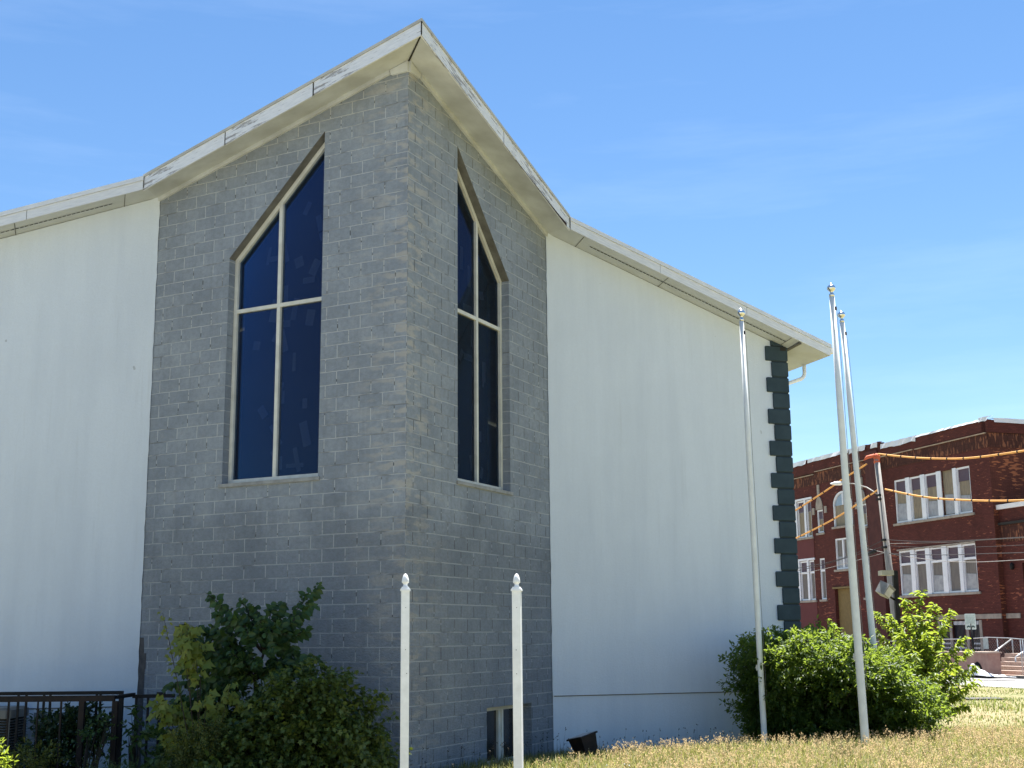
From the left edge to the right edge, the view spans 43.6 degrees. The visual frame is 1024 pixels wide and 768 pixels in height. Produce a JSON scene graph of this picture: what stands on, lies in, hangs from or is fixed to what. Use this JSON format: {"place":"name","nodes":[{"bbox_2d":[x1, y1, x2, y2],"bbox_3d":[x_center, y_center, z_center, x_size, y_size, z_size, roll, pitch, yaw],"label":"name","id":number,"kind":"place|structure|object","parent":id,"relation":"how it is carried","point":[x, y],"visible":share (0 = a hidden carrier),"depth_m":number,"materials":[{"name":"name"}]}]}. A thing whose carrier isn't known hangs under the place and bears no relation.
{"place":"outdoors","nodes":[
{"label":"outdoors","id":0,"kind":"place"},
{"bbox_2d":[0,0,1023,539],"label":"sky","id":1,"kind":"structure","parent":0,"point":[771,154],"materials":[{"name":"blue"}]},
{"bbox_2d":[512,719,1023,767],"bbox_3d":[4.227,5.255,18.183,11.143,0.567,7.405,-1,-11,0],"label":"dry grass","id":2,"kind":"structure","parent":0,"point":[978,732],"depth_m":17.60,"materials":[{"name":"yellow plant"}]},
{"bbox_2d":[553,685,1023,767],"bbox_3d":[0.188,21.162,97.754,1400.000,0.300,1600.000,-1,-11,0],"label":"ground","id":3,"kind":"structure","parent":0,"point":[993,694],"depth_m":29.66,"materials":[{"name":"beige plant"}]},
{"bbox_2d":[0,737,19,767],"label":"sunlit shrub","id":4,"kind":"object","parent":3,"relation":"on","point":[4,761],"visible":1,"depth_m":11.83,"materials":[{"name":"green plant"}]},
{"bbox_2d":[0,706,28,764],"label":"air conditioner","id":5,"kind":"object","parent":3,"relation":"on","point":[12,722],"visible":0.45,"depth_m":18.73,"materials":[{"name":"paint"}]},
{"bbox_2d":[0,734,71,767],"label":"fern clump","id":6,"kind":"object","parent":3,"relation":"on","point":[34,761],"visible":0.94,"depth_m":16.95,"materials":[{"name":"green plant"}]},
{"bbox_2d":[0,701,111,767],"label":"dark shrub","id":7,"kind":"object","parent":3,"relation":"on","point":[49,723],"visible":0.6,"depth_m":18.20,"materials":[{"name":"green plant"}]},
{"bbox_2d":[0,691,174,767],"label":"metal railing","id":8,"kind":"object","parent":3,"relation":"on","point":[81,697],"visible":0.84,"depth_m":17.78,"materials":[{"name":"black metal"}]},
{"bbox_2d":[58,707,126,767],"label":"vine plant","id":9,"kind":"object","parent":3,"relation":"on","point":[86,734],"visible":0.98,"depth_m":17.45,"materials":[{"name":"green plant"}]},
{"bbox_2d":[80,756,186,767],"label":"juniper shrub","id":10,"kind":"object","parent":3,"relation":"on","point":[144,764],"visible":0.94,"depth_m":15.75,"materials":[{"name":"green plant"}]},
{"bbox_2d":[118,705,150,767],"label":"tall weed","id":11,"kind":"object","parent":3,"relation":"on","point":[131,754],"visible":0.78,"depth_m":17.75,"materials":[{"name":"green plant"}]},
{"bbox_2d":[129,674,263,767],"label":"broad leaf plant","id":12,"kind":"object","parent":3,"relation":"on","point":[151,731],"visible":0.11,"depth_m":16.85,"materials":[{"name":"green plant"}]},
{"bbox_2d":[156,713,237,767],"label":"box shrub","id":13,"kind":"object","parent":3,"relation":"on","point":[197,749],"visible":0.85,"depth_m":15.84,"materials":[{"name":"green plant"}]},
{"bbox_2d":[193,750,235,767],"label":"compound leaf plant","id":14,"kind":"object","parent":3,"relation":"on","point":[217,763],"visible":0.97,"depth_m":15.38,"materials":[{"name":"green plant"}]},
{"bbox_2d":[145,610,285,765],"bbox_3d":[-3.784,4.093,16.456,1.790,2.353,0.705,-1,-11,0],"label":"maple seedling","id":15,"kind":"object","parent":3,"relation":"on","point":[187,650],"visible":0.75,"depth_m":16.44,"materials":[{"name":"green plant"}]},
{"bbox_2d":[161,582,324,709],"bbox_3d":[-3.620,4.068,17.070,2.157,2.828,1.085,-1,-11,0],"label":"young tree","id":16,"kind":"object","parent":3,"relation":"on","point":[229,655],"visible":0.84,"depth_m":17.21,"materials":[{"name":"green plant"}]},
{"bbox_2d":[152,653,412,767],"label":"leafy shrub","id":17,"kind":"object","parent":3,"relation":"on","point":[321,727],"visible":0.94,"depth_m":16.07,"materials":[{"name":"green plant"}]},
{"bbox_2d":[400,574,410,767],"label":"white post","id":18,"kind":"object","parent":3,"relation":"on","point":[405,589],"visible":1,"depth_m":15.37,"materials":[{"name":"paint"}]},
{"bbox_2d":[0,18,832,767],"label":"church building","id":19,"kind":"structure","parent":3,"relation":"on","point":[360,334],"depth_m":20.55,"materials":[{"name":"paint"}]},
{"bbox_2d":[33,713,45,763],"bbox_3d":[-7.174,5.473,19.393,0.182,0.966,0.101,3,-12,-18],"label":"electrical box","id":20,"kind":"object","parent":19,"relation":"attached to","point":[39,720],"visible":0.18,"depth_m":19.41,"materials":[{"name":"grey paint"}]},
{"bbox_2d":[218,132,324,487],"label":"window","id":21,"kind":"structure","parent":19,"relation":"in","point":[282,311],"depth_m":20.31,"materials":[{"name":"beige paint"}]},
{"bbox_2d":[456,146,513,494],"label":"window","id":22,"kind":"structure","parent":19,"relation":"in","point":[473,324],"depth_m":21.38,"materials":[{"name":"beige paint"}]},
{"bbox_2d":[487,705,512,766],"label":"window","id":23,"kind":"structure","parent":19,"relation":"in","point":[499,719],"depth_m":20.56,"materials":[{"name":"beige paint"}]},
{"bbox_2d":[511,574,523,767],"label":"white post","id":24,"kind":"object","parent":3,"relation":"on","point":[516,590],"visible":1,"depth_m":15.33,"materials":[{"name":"paint"}]},
{"bbox_2d":[410,724,750,767],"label":"weed stalks","id":25,"kind":"object","parent":3,"relation":"on","point":[504,759],"visible":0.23,"depth_m":20.09,"materials":[{"name":"plant"}]},
{"bbox_2d":[566,731,597,758],"bbox_3d":[1.080,5.639,19.680,0.367,0.597,0.355,8,-14,-38],"label":"ground flood lamp","id":26,"kind":"object","parent":3,"relation":"on","point":[582,743],"visible":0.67,"depth_m":19.60,"materials":[{"name":"black metal"}]},
{"bbox_2d":[440,737,904,767],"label":"shaded grass","id":27,"kind":"structure","parent":3,"relation":"on","point":[526,760],"depth_m":19.08,"materials":[{"name":"plant"}]},
{"bbox_2d":[431,720,1023,767],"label":"lawn grass","id":28,"kind":"structure","parent":3,"relation":"on","point":[691,751],"depth_m":18.21,"materials":[{"name":"yellow plant"}]},
{"bbox_2d":[737,308,766,744],"bbox_3d":[4.019,2.490,21.354,0.261,7.733,0.142,10,-16,-44],"label":"flagpole","id":29,"kind":"object","parent":3,"relation":"on","point":[741,314],"visible":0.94,"depth_m":21.33,"materials":[{"name":"white metal"}]},
{"bbox_2d":[716,614,956,746],"bbox_3d":[5.454,5.212,21.600,3.942,2.633,3.157,-1,-11,0],"label":"round bush","id":30,"kind":"object","parent":3,"relation":"on","point":[810,685],"visible":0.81,"depth_m":20.96,"materials":[{"name":"green plant"}]},
{"bbox_2d":[827,283,868,748],"bbox_3d":[5.323,2.110,20.266,0.155,7.634,0.408,-10,-14,39],"label":"flagpole","id":31,"kind":"object","parent":3,"relation":"on","point":[858,650],"visible":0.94,"depth_m":20.18,"materials":[{"name":"white metal"}]},
{"bbox_2d":[837,311,877,649],"bbox_3d":[6.213,2.538,22.718,0.525,7.900,0.143,6,-13,-29],"label":"flagpole","id":32,"kind":"object","parent":3,"relation":"on","point":[864,552],"visible":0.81,"depth_m":22.80,"materials":[{"name":"white metal"}]},
{"bbox_2d":[875,570,902,655],"bbox_3d":[8.660,5.942,29.276,0.423,3.322,0.612,-8,-14,35],"label":"light pole","id":33,"kind":"object","parent":3,"relation":"on","point":[885,589],"visible":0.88,"depth_m":29.47,"materials":[{"name":"grey metal"}]},
{"bbox_2d":[792,416,1023,663],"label":"brick school","id":34,"kind":"object","parent":3,"relation":"on","point":[990,595],"visible":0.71,"depth_m":66.46,"materials":[{"name":"brick"}]},
{"bbox_2d":[797,501,804,537],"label":"window","id":35,"kind":"structure","parent":34,"relation":"in","point":[801,524],"depth_m":79.42,"materials":[{"name":"white plastic"}]},
{"bbox_2d":[800,561,808,600],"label":"window","id":36,"kind":"structure","parent":34,"relation":"in","point":[804,581],"depth_m":78.66,"materials":[{"name":"white plastic"}]},
{"bbox_2d":[806,499,812,536],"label":"window","id":37,"kind":"structure","parent":34,"relation":"in","point":[808,506],"depth_m":78.47,"materials":[{"name":"white plastic"}]},
{"bbox_2d":[809,560,815,599],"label":"window","id":38,"kind":"structure","parent":34,"relation":"in","point":[812,574],"depth_m":77.73,"materials":[{"name":"white plastic"}]},
{"bbox_2d":[817,509,823,532],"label":"window","id":39,"kind":"structure","parent":34,"relation":"in","point":[819,512],"depth_m":77.24,"materials":[{"name":"white plastic"}]},
{"bbox_2d":[820,558,826,598],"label":"window","id":40,"kind":"structure","parent":34,"relation":"in","point":[823,578],"depth_m":76.56,"materials":[{"name":"white plastic"}]},
{"bbox_2d":[835,538,847,569],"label":"window","id":41,"kind":"structure","parent":34,"relation":"in","point":[841,545],"depth_m":74.77,"materials":[{"name":"white plastic"}]},
{"bbox_2d":[832,586,852,638],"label":"door","id":42,"kind":"structure","parent":34,"relation":"in","point":[845,614],"depth_m":74.33,"materials":[{"name":"paint"}]},
{"bbox_2d":[833,491,852,526],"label":"window","id":43,"kind":"structure","parent":34,"relation":"in","point":[838,503],"depth_m":75.30,"materials":[{"name":"white plastic"}]},
{"bbox_2d":[863,503,866,525],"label":"window","id":44,"kind":"structure","parent":34,"relation":"in","point":[864,505],"depth_m":72.66,"materials":[{"name":"white plastic"}]},
{"bbox_2d":[894,479,907,522],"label":"window","id":45,"kind":"structure","parent":34,"relation":"in","point":[901,506],"depth_m":69.42,"materials":[{"name":"white plastic"}]},
{"bbox_2d":[899,550,912,595],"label":"window","id":46,"kind":"structure","parent":34,"relation":"in","point":[905,565],"depth_m":68.68,"materials":[{"name":"white glass"}]},
{"bbox_2d":[910,476,922,520],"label":"window","id":47,"kind":"structure","parent":34,"relation":"in","point":[916,504],"depth_m":68.15,"materials":[{"name":"white plastic"}]},
{"bbox_2d":[915,549,927,594],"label":"window","id":48,"kind":"structure","parent":34,"relation":"in","point":[921,576],"depth_m":67.40,"materials":[{"name":"white plastic"}]},
{"bbox_2d":[925,473,938,518],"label":"window","id":49,"kind":"structure","parent":34,"relation":"in","point":[930,479],"depth_m":66.84,"materials":[{"name":"white plastic"}]},
{"bbox_2d":[930,548,943,593],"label":"window","id":50,"kind":"structure","parent":34,"relation":"in","point":[935,553],"depth_m":66.10,"materials":[{"name":"white glass"}]},
{"bbox_2d":[941,622,950,650],"bbox_3d":[22.103,12.822,65.057,0.322,1.550,0.746,-1,-11,0],"label":"window","id":51,"kind":"structure","parent":34,"relation":"in","point":[948,643],"depth_m":64.98,"materials":[{"name":"grey glass"}]},
{"bbox_2d":[942,470,954,515],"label":"window","id":52,"kind":"structure","parent":34,"relation":"in","point":[947,475],"depth_m":65.50,"materials":[{"name":"beige glass"}]},
{"bbox_2d":[946,545,960,592],"bbox_3d":[22.389,9.343,64.664,0.403,2.360,0.987,-1,-11,0],"label":"window","id":53,"kind":"structure","parent":34,"relation":"in","point":[953,567],"depth_m":64.79,"materials":[{"name":"white plastic"}]},
{"bbox_2d":[953,620,966,650],"bbox_3d":[22.444,12.607,63.980,0.387,1.550,0.956,-1,-11,0],"label":"window","id":54,"kind":"structure","parent":34,"relation":"in","point":[959,630],"depth_m":64.02,"materials":[{"name":"black glass"}]},
{"bbox_2d":[956,466,972,513],"bbox_3d":[22.740,5.318,64.190,0.427,2.330,1.064,-1,-11,0],"label":"window","id":55,"kind":"structure","parent":34,"relation":"in","point":[963,474],"depth_m":64.30,"materials":[{"name":"white plastic"}]},
{"bbox_2d":[962,543,978,591],"bbox_3d":[22.774,9.100,63.446,0.427,2.360,1.064,-1,-11,0],"label":"window","id":56,"kind":"structure","parent":34,"relation":"in","point":[969,561],"depth_m":63.53,"materials":[{"name":"white plastic"}]},
{"bbox_2d":[973,620,980,650],"bbox_3d":[22.817,12.372,62.800,0.316,1.550,0.727,-1,-11,0],"label":"window","id":57,"kind":"structure","parent":34,"relation":"in","point":[976,633],"depth_m":62.78,"materials":[{"name":"black glass"}]},
{"bbox_2d":[873,589,982,725],"bbox_3d":[7.950,5.346,24.725,2.256,2.731,1.739,6,-13,-29],"label":"sapling tree","id":58,"kind":"object","parent":3,"relation":"on","point":[923,654],"visible":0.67,"depth_m":24.60,"materials":[{"name":"green plant"}]},
{"bbox_2d":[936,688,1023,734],"bbox_3d":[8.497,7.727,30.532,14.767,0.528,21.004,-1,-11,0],"label":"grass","id":59,"kind":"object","parent":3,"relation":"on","point":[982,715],"visible":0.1,"depth_m":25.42,"materials":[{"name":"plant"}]},
{"bbox_2d":[938,672,1023,678],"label":"kerb","id":60,"kind":"structure","parent":3,"relation":"on","point":[1015,676],"depth_m":52.31,"materials":[{"name":"concrete"}]},
{"bbox_2d":[960,697,1003,700],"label":"worn path","id":61,"kind":"structure","parent":3,"relation":"on","point":[983,698],"depth_m":35.67,"materials":[{"name":"grey concrete"}]},
{"bbox_2d":[995,639,1023,674],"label":"stone steps","id":62,"kind":"structure","parent":3,"relation":"on","point":[1009,669],"depth_m":54.90,"materials":[{"name":"stone"}]},
{"bbox_2d":[936,676,1023,687],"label":"street","id":63,"kind":"structure","parent":0,"point":[1002,682],"depth_m":48.22,"materials":[{"name":"grey asphalt"}]},
{"bbox_2d":[830,453,895,646],"bbox_3d":[16.794,8.670,61.752,0.788,10.344,5.271,3,-12,-18],"label":"utility pole","id":64,"kind":"object","parent":63,"relation":"on","point":[884,526],"visible":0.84,"depth_m":60.40,"materials":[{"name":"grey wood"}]},
{"bbox_2d":[795,463,866,510],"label":"covered power line","id":65,"kind":"object","parent":64,"relation":"attached to","point":[826,490],"visible":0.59,"depth_m":65.77,"materials":[{"name":"orange plastic"}]},
{"bbox_2d":[796,490,876,538],"bbox_3d":[15.971,6.998,65.552,0.097,2.127,10.083,3,-12,-17],"label":"covered power line","id":66,"kind":"object","parent":64,"relation":"attached to","point":[872,493],"visible":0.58,"depth_m":64.80,"materials":[{"name":"orange plastic"}]},
{"bbox_2d":[798,547,880,570],"bbox_3d":[16.065,8.987,64.916,0.025,0.904,10.130,3,-12,-17],"label":"overhead cable","id":67,"kind":"object","parent":64,"relation":"attached to","point":[837,560],"visible":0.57,"depth_m":64.38,"materials":[{"name":"black rubber"}]},
{"bbox_2d":[868,550,876,555],"bbox_3d":[17.220,8.077,61.289,0.180,0.273,0.880,3,-12,-17],"label":"splice case","id":68,"kind":"object","parent":67,"relation":"hanging from","point":[872,552],"visible":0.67,"depth_m":61.10,"materials":[{"name":"black paint"}]},
{"bbox_2d":[800,541,880,567],"bbox_3d":[16.058,8.763,64.976,0.029,1.014,10.063,3,-12,-17],"label":"overhead cable","id":69,"kind":"object","parent":64,"relation":"attached to","point":[835,560],"visible":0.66,"depth_m":64.58,"materials":[{"name":"black rubber"}]},
{"bbox_2d":[800,553,882,573],"bbox_3d":[16.087,9.203,64.805,0.020,0.753,10.302,3,-12,-17],"label":"overhead cable","id":70,"kind":"object","parent":64,"relation":"attached to","point":[838,565],"visible":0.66,"depth_m":64.41,"materials":[{"name":"black rubber"}]},
{"bbox_2d":[867,548,1023,561],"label":"overhead cable","id":71,"kind":"object","parent":64,"relation":"attached to","point":[950,561],"visible":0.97,"depth_m":55.65,"materials":[{"name":"black rubber"}]},
{"bbox_2d":[878,450,1023,459],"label":"covered power line","id":72,"kind":"object","parent":64,"relation":"attached to","point":[963,458],"visible":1,"depth_m":55.54,"materials":[{"name":"orange plastic"}]},
{"bbox_2d":[885,488,1023,501],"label":"covered power line","id":73,"kind":"object","parent":64,"relation":"attached to","point":[972,500],"visible":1,"depth_m":55.19,"materials":[{"name":"orange plastic"}]},
{"bbox_2d":[888,537,1023,543],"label":"overhead cable","id":74,"kind":"object","parent":64,"relation":"attached to","point":[945,542],"visible":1,"depth_m":56.02,"materials":[{"name":"black rubber"}]},
{"bbox_2d":[889,552,1023,554],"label":"overhead cable","id":75,"kind":"object","parent":64,"relation":"attached to","point":[957,554],"visible":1,"depth_m":54.68,"materials":[{"name":"black rubber"}]},
{"bbox_2d":[893,537,1020,541],"bbox_3d":[19.224,6.590,54.985,0.025,0.644,11.184,3,-12,-17],"label":"overhead cable","id":76,"kind":"object","parent":64,"relation":"attached to","point":[958,540],"visible":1,"depth_m":55.85,"materials":[{"name":"black rubber"}]},
{"bbox_2d":[898,545,1018,547],"bbox_3d":[19.228,6.892,54.922,0.018,0.684,11.091,3,-12,-17],"label":"overhead cable","id":77,"kind":"object","parent":64,"relation":"attached to","point":[955,547],"visible":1,"depth_m":55.47,"materials":[{"name":"black rubber"}]},
{"bbox_2d":[964,614,977,676],"bbox_3d":[19.566,11.110,54.413,0.422,2.651,0.176,-8,-14,35],"label":"parking sign","id":78,"kind":"object","parent":63,"relation":"on","point":[970,622],"visible":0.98,"depth_m":54.57,"materials":[{"name":"white metal"}]},
{"bbox_2d":[943,683,1023,735],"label":"lawn grass","id":79,"kind":"structure","parent":0,"point":[1001,706],"depth_m":31.80,"materials":[{"name":"plant"}]},
{"label":"pavement","id":80,"kind":"structure","parent":0,"visible":0},
{"bbox_2d":[866,637,1023,674],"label":"wire fence","id":81,"kind":"object","parent":80,"relation":"on","point":[995,647],"visible":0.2,"depth_m":53.14,"materials":[{"name":"metal"}]},
{"bbox_2d":[983,638,988,648],"bbox_3d":[22.936,12.557,61.980,0.012,0.540,0.400,3,-12,-17],"label":"paper notice","id":82,"kind":"object","parent":81,"relation":"attached to","point":[985,642],"visible":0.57,"depth_m":61.97,"materials":[{"name":"white paper"}]},
{"bbox_2d":[939,651,1001,674],"bbox_3d":[19.400,11.813,54.206,0.720,0.950,3.320,3,-12,-17],"label":"brick planter","id":83,"kind":"object","parent":80,"relation":"on","point":[989,662],"visible":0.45,"depth_m":52.86,"materials":[{"name":"brick"}]},
{"bbox_2d":[967,664,1006,676],"bbox_3d":[18.851,11.282,50.439,2.244,0.504,0.422,-11,-15,44],"label":"white tarp","id":84,"kind":"object","parent":80,"relation":"on","point":[982,672],"visible":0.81,"depth_m":50.45,"materials":[{"name":"white plastic"}]}
]}

